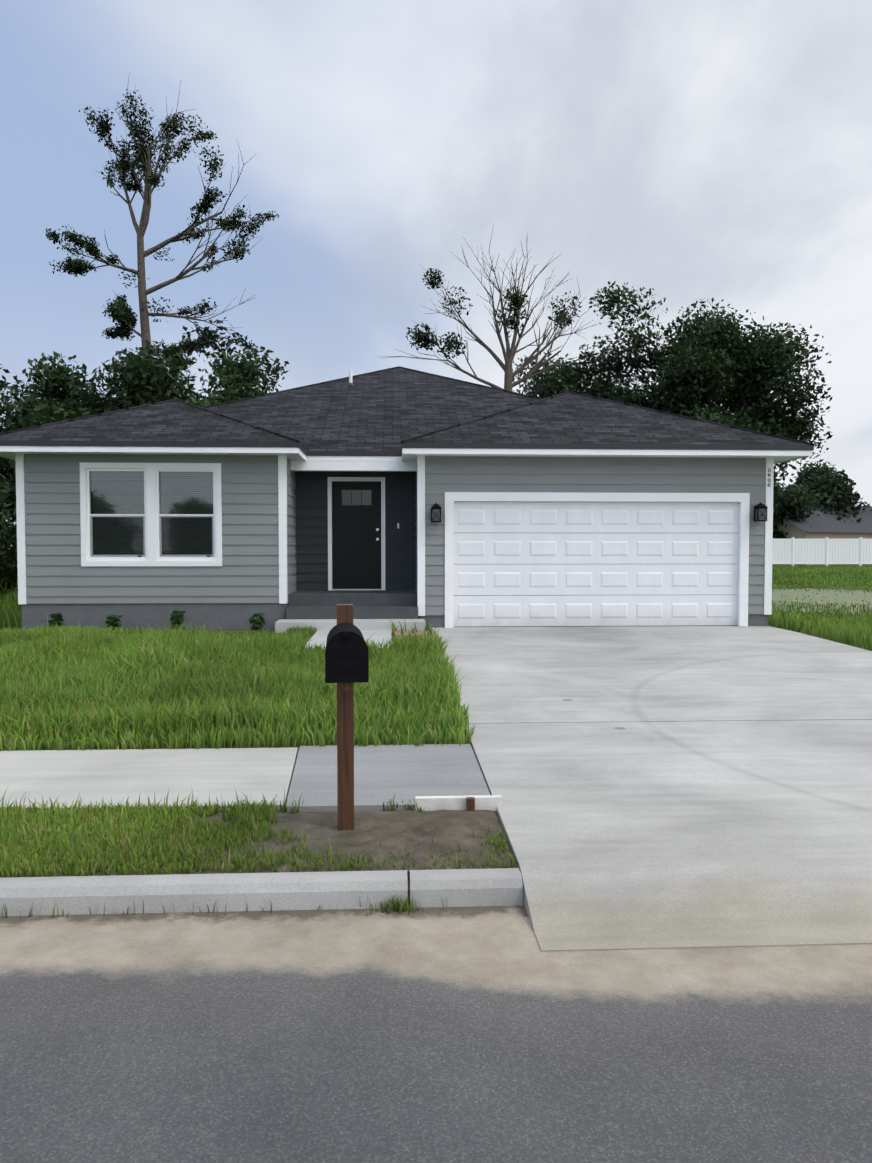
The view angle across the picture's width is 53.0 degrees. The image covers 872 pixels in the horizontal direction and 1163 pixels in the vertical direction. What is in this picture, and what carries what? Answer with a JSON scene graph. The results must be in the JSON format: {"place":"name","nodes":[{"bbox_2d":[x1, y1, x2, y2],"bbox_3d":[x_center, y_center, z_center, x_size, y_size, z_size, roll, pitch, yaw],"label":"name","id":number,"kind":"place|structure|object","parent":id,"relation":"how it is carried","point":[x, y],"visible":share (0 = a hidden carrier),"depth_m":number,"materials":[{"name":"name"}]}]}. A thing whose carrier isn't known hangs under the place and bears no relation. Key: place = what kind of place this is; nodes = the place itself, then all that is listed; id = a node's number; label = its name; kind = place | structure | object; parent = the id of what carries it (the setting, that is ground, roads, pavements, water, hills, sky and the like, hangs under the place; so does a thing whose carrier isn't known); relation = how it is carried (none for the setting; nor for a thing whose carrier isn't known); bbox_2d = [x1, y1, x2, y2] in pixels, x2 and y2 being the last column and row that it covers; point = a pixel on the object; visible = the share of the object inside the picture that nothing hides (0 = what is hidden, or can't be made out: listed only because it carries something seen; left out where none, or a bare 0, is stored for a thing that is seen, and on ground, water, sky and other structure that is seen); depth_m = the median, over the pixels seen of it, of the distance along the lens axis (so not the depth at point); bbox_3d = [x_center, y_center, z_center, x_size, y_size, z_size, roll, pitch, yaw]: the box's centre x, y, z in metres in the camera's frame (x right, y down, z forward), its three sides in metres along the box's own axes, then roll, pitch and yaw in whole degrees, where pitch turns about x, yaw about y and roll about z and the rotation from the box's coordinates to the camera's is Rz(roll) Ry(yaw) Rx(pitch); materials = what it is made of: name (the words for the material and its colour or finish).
{"place":"outdoors","nodes":[
{"label":"outdoors","id":0,"kind":"place"},
{"bbox_2d":[0,573,21,630],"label":"lawn grass","id":1,"kind":"structure","parent":0,"point":[8,614],"depth_m":16.62,"materials":[{"name":"green plant"}]},
{"bbox_2d":[46,72,278,385],"bbox_3d":[-11.206,-9.930,35.239,9.115,20.062,5.635,0,2,-3],"label":"tall tree","id":2,"kind":"object","parent":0,"point":[121,309],"depth_m":34.88,"materials":[{"name":"green plant"}]},
{"bbox_2d":[0,618,475,750],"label":"lawn grass","id":3,"kind":"structure","parent":0,"point":[84,688],"depth_m":8.33,"materials":[{"name":"green plant"}]},
{"bbox_2d":[0,744,489,811],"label":"sidewalk","id":4,"kind":"structure","parent":0,"point":[386,773],"depth_m":5.85,"materials":[{"name":"concrete"}]},
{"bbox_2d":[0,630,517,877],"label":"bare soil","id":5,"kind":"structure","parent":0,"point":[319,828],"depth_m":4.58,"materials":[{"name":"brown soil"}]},
{"bbox_2d":[46,610,265,629],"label":"foundation shrubs","id":6,"kind":"object","parent":5,"relation":"on","point":[255,620],"visible":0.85,"depth_m":14.28,"materials":[{"name":"green plant"}]},
{"bbox_2d":[0,785,515,876],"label":"verge grass","id":7,"kind":"structure","parent":5,"relation":"on","point":[35,841],"depth_m":4.54,"materials":[{"name":"green plant"}]},
{"bbox_2d":[337,604,353,830],"bbox_3d":[-0.475,0.792,4.498,0.103,1.320,0.567,0,2,-3],"label":"mailbox post","id":8,"kind":"object","parent":5,"relation":"on","point":[345,756],"visible":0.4,"depth_m":4.69,"materials":[{"name":"brown wood"}]},
{"bbox_2d":[325,623,368,682],"bbox_3d":[-0.453,0.349,4.410,0.238,0.247,0.537,0,2,-3],"label":"mailbox","id":9,"kind":"object","parent":8,"relation":"attached to","point":[347,654],"visible":1,"depth_m":4.16,"materials":[{"name":"black metal"}]},
{"bbox_2d":[395,630,427,636],"bbox_3d":[-0.379,0.848,13.730,0.540,0.085,0.800,0,2,-3],"label":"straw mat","id":10,"kind":"object","parent":5,"relation":"on","point":[407,634],"visible":0.29,"depth_m":13.78,"materials":[{"name":"beige wicker"}]},
{"bbox_2d":[415,795,501,811],"bbox_3d":[0.135,1.344,5.159,0.510,0.145,0.093,0,2,-3],"label":"form board","id":11,"kind":"object","parent":5,"relation":"on","point":[474,802],"visible":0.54,"depth_m":5.16,"materials":[{"name":"white wood"}]},
{"bbox_2d":[15,454,773,648],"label":"house","id":12,"kind":"structure","parent":0,"point":[273,562],"depth_m":14.76,"materials":[{"name":"grey wood"}]},
{"bbox_2d":[86,468,215,560],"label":"window","id":13,"kind":"structure","parent":12,"relation":"attached to","point":[185,515],"depth_m":14.66,"materials":[{"name":"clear glass"}]},
{"bbox_2d":[332,481,398,589],"bbox_3d":[-1.329,-0.853,16.394,1.275,2.036,0.105,0,2,-3],"label":"front door","id":14,"kind":"structure","parent":12,"relation":"attached to","point":[356,535],"depth_m":16.39,"materials":[{"name":"black wood"}]},
{"bbox_2d":[0,366,814,463],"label":"roof","id":15,"kind":"structure","parent":12,"relation":"attached to","point":[398,413],"depth_m":15.48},
{"bbox_2d":[347,371,353,385],"bbox_3d":[-1.979,-4.698,20.297,0.171,0.380,0.180,0,2,-3],"label":"roof vent","id":16,"kind":"object","parent":15,"relation":"attached to","point":[350,383],"visible":0.67,"depth_m":20.26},
{"bbox_2d":[431,503,441,521],"bbox_3d":[0.000,-1.167,14.693,0.190,0.333,0.215,0,2,-3],"label":"lantern","id":17,"kind":"object","parent":12,"relation":"attached to","point":[435,511],"visible":0.96,"depth_m":14.61,"materials":[{"name":"black metal"}]},
{"bbox_2d":[454,501,737,626],"bbox_3d":[2.768,-0.322,15.088,4.955,2.202,0.072,0,2,-3],"label":"garage door","id":18,"kind":"structure","parent":12,"relation":"attached to","point":[549,564],"depth_m":15.06,"materials":[{"name":"white metal"}]},
{"bbox_2d":[753,502,766,520],"bbox_3d":[5.553,-1.198,14.970,0.190,0.333,0.215,0,2,-3],"label":"lantern","id":19,"kind":"object","parent":12,"relation":"attached to","point":[760,511],"visible":1,"depth_m":14.89,"materials":[{"name":"black metal"}]},
{"bbox_2d":[0,905,871,1162],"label":"road","id":20,"kind":"structure","parent":0,"point":[485,1034],"depth_m":2.95,"materials":[{"name":"grey asphalt"}]},
{"bbox_2d":[0,892,478,918],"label":"kerb weeds","id":21,"kind":"object","parent":20,"relation":"on","point":[396,906],"visible":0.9,"depth_m":4.01,"materials":[{"name":"green plant"}]},
{"bbox_2d":[0,548,871,879],"bbox_3d":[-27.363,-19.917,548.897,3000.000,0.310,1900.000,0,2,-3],"label":"ground","id":22,"kind":"structure","parent":0,"point":[466,736],"depth_m":14.52,"materials":[{"name":"green plant"}]},
{"bbox_2d":[0,364,11,509],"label":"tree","id":23,"kind":"object","parent":22,"relation":"on","point":[3,384],"visible":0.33,"depth_m":28.66,"materials":[{"name":"green plant"}]},
{"bbox_2d":[0,460,17,599],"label":"scrub","id":24,"kind":"object","parent":22,"relation":"on","point":[8,539],"visible":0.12,"depth_m":23.58,"materials":[{"name":"green plant"}]},
{"bbox_2d":[0,351,117,525],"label":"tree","id":25,"kind":"object","parent":22,"relation":"on","point":[53,389],"depth_m":30.33,"materials":[{"name":"green plant"}]},
{"bbox_2d":[0,346,182,524],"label":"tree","id":26,"kind":"object","parent":22,"relation":"on","point":[42,414],"depth_m":29.34,"materials":[{"name":"green plant"}]},
{"bbox_2d":[97,317,288,409],"bbox_3d":[-8.992,-4.746,32.902,8.642,10.686,8.433,0,2,-3],"label":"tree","id":27,"kind":"object","parent":22,"relation":"on","point":[209,400],"depth_m":33.03,"materials":[{"name":"green plant"}]},
{"bbox_2d":[208,349,279,400],"bbox_3d":[-8.948,-4.597,37.278,7.540,9.772,6.252,0,2,-3],"label":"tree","id":28,"kind":"object","parent":22,"relation":"on","point":[234,362],"visible":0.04,"depth_m":35.26,"materials":[{"name":"green plant"}]},
{"bbox_2d":[0,868,522,915],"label":"kerb","id":29,"kind":"structure","parent":22,"relation":"on","point":[82,895],"depth_m":4.06,"materials":[{"name":"concrete"}]},
{"bbox_2d":[380,224,604,391],"bbox_3d":[2.360,-7.175,36.191,9.671,14.474,5.004,0,2,-3],"label":"bare tree","id":30,"kind":"object","parent":22,"relation":"on","point":[509,353],"depth_m":35.80,"materials":[{"name":"brown plant"}]},
{"bbox_2d":[773,480,826,538],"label":"tree","id":31,"kind":"object","parent":22,"relation":"on","point":[788,503],"visible":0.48,"depth_m":68.87,"materials":[{"name":"green plant"}]},
{"bbox_2d":[786,459,844,491],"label":"tree","id":32,"kind":"object","parent":22,"relation":"on","point":[805,473],"visible":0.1,"depth_m":85.47,"materials":[{"name":"green plant"}]},
{"bbox_2d":[772,537,871,565],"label":"vinyl fence","id":33,"kind":"object","parent":22,"relation":"on","point":[793,551],"visible":0.31,"depth_m":61.34,"materials":[{"name":"white plastic"}]},
{"bbox_2d":[772,589,871,613],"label":"sand patch","id":34,"kind":"object","parent":22,"relation":"on","point":[830,596],"visible":0.23,"depth_m":24.24,"materials":[{"name":"beige sand"}]},
{"bbox_2d":[773,506,871,564],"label":"neighbour house","id":35,"kind":"structure","parent":22,"relation":"on","point":[827,524],"depth_m":69.55,"materials":[{"name":"beige"}]},
{"bbox_2d":[799,471,869,521],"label":"tree","id":36,"kind":"object","parent":22,"relation":"on","point":[839,497],"visible":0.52,"depth_m":74.20,"materials":[{"name":"green plant"}]},
{"bbox_2d":[0,0,871,545],"label":"sky","id":37,"kind":"structure","parent":0,"point":[687,151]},
{"bbox_2d":[429,626,871,951],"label":"driveway","id":38,"kind":"structure","parent":0,"point":[668,787],"depth_m":5.80,"materials":[{"name":"concrete"}]},
{"bbox_2d":[512,281,832,494],"bbox_3d":[9.351,-7.051,39.588,15.660,14.244,13.686,1,2,26],"label":"oak tree","id":39,"kind":"object","parent":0,"point":[701,358],"depth_m":38.29,"materials":[{"name":"green plant"}]},
{"bbox_2d":[768,564,871,650],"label":"lawn grass","id":40,"kind":"structure","parent":0,"point":[843,627],"depth_m":19.04,"materials":[{"name":"green plant"}]}
]}

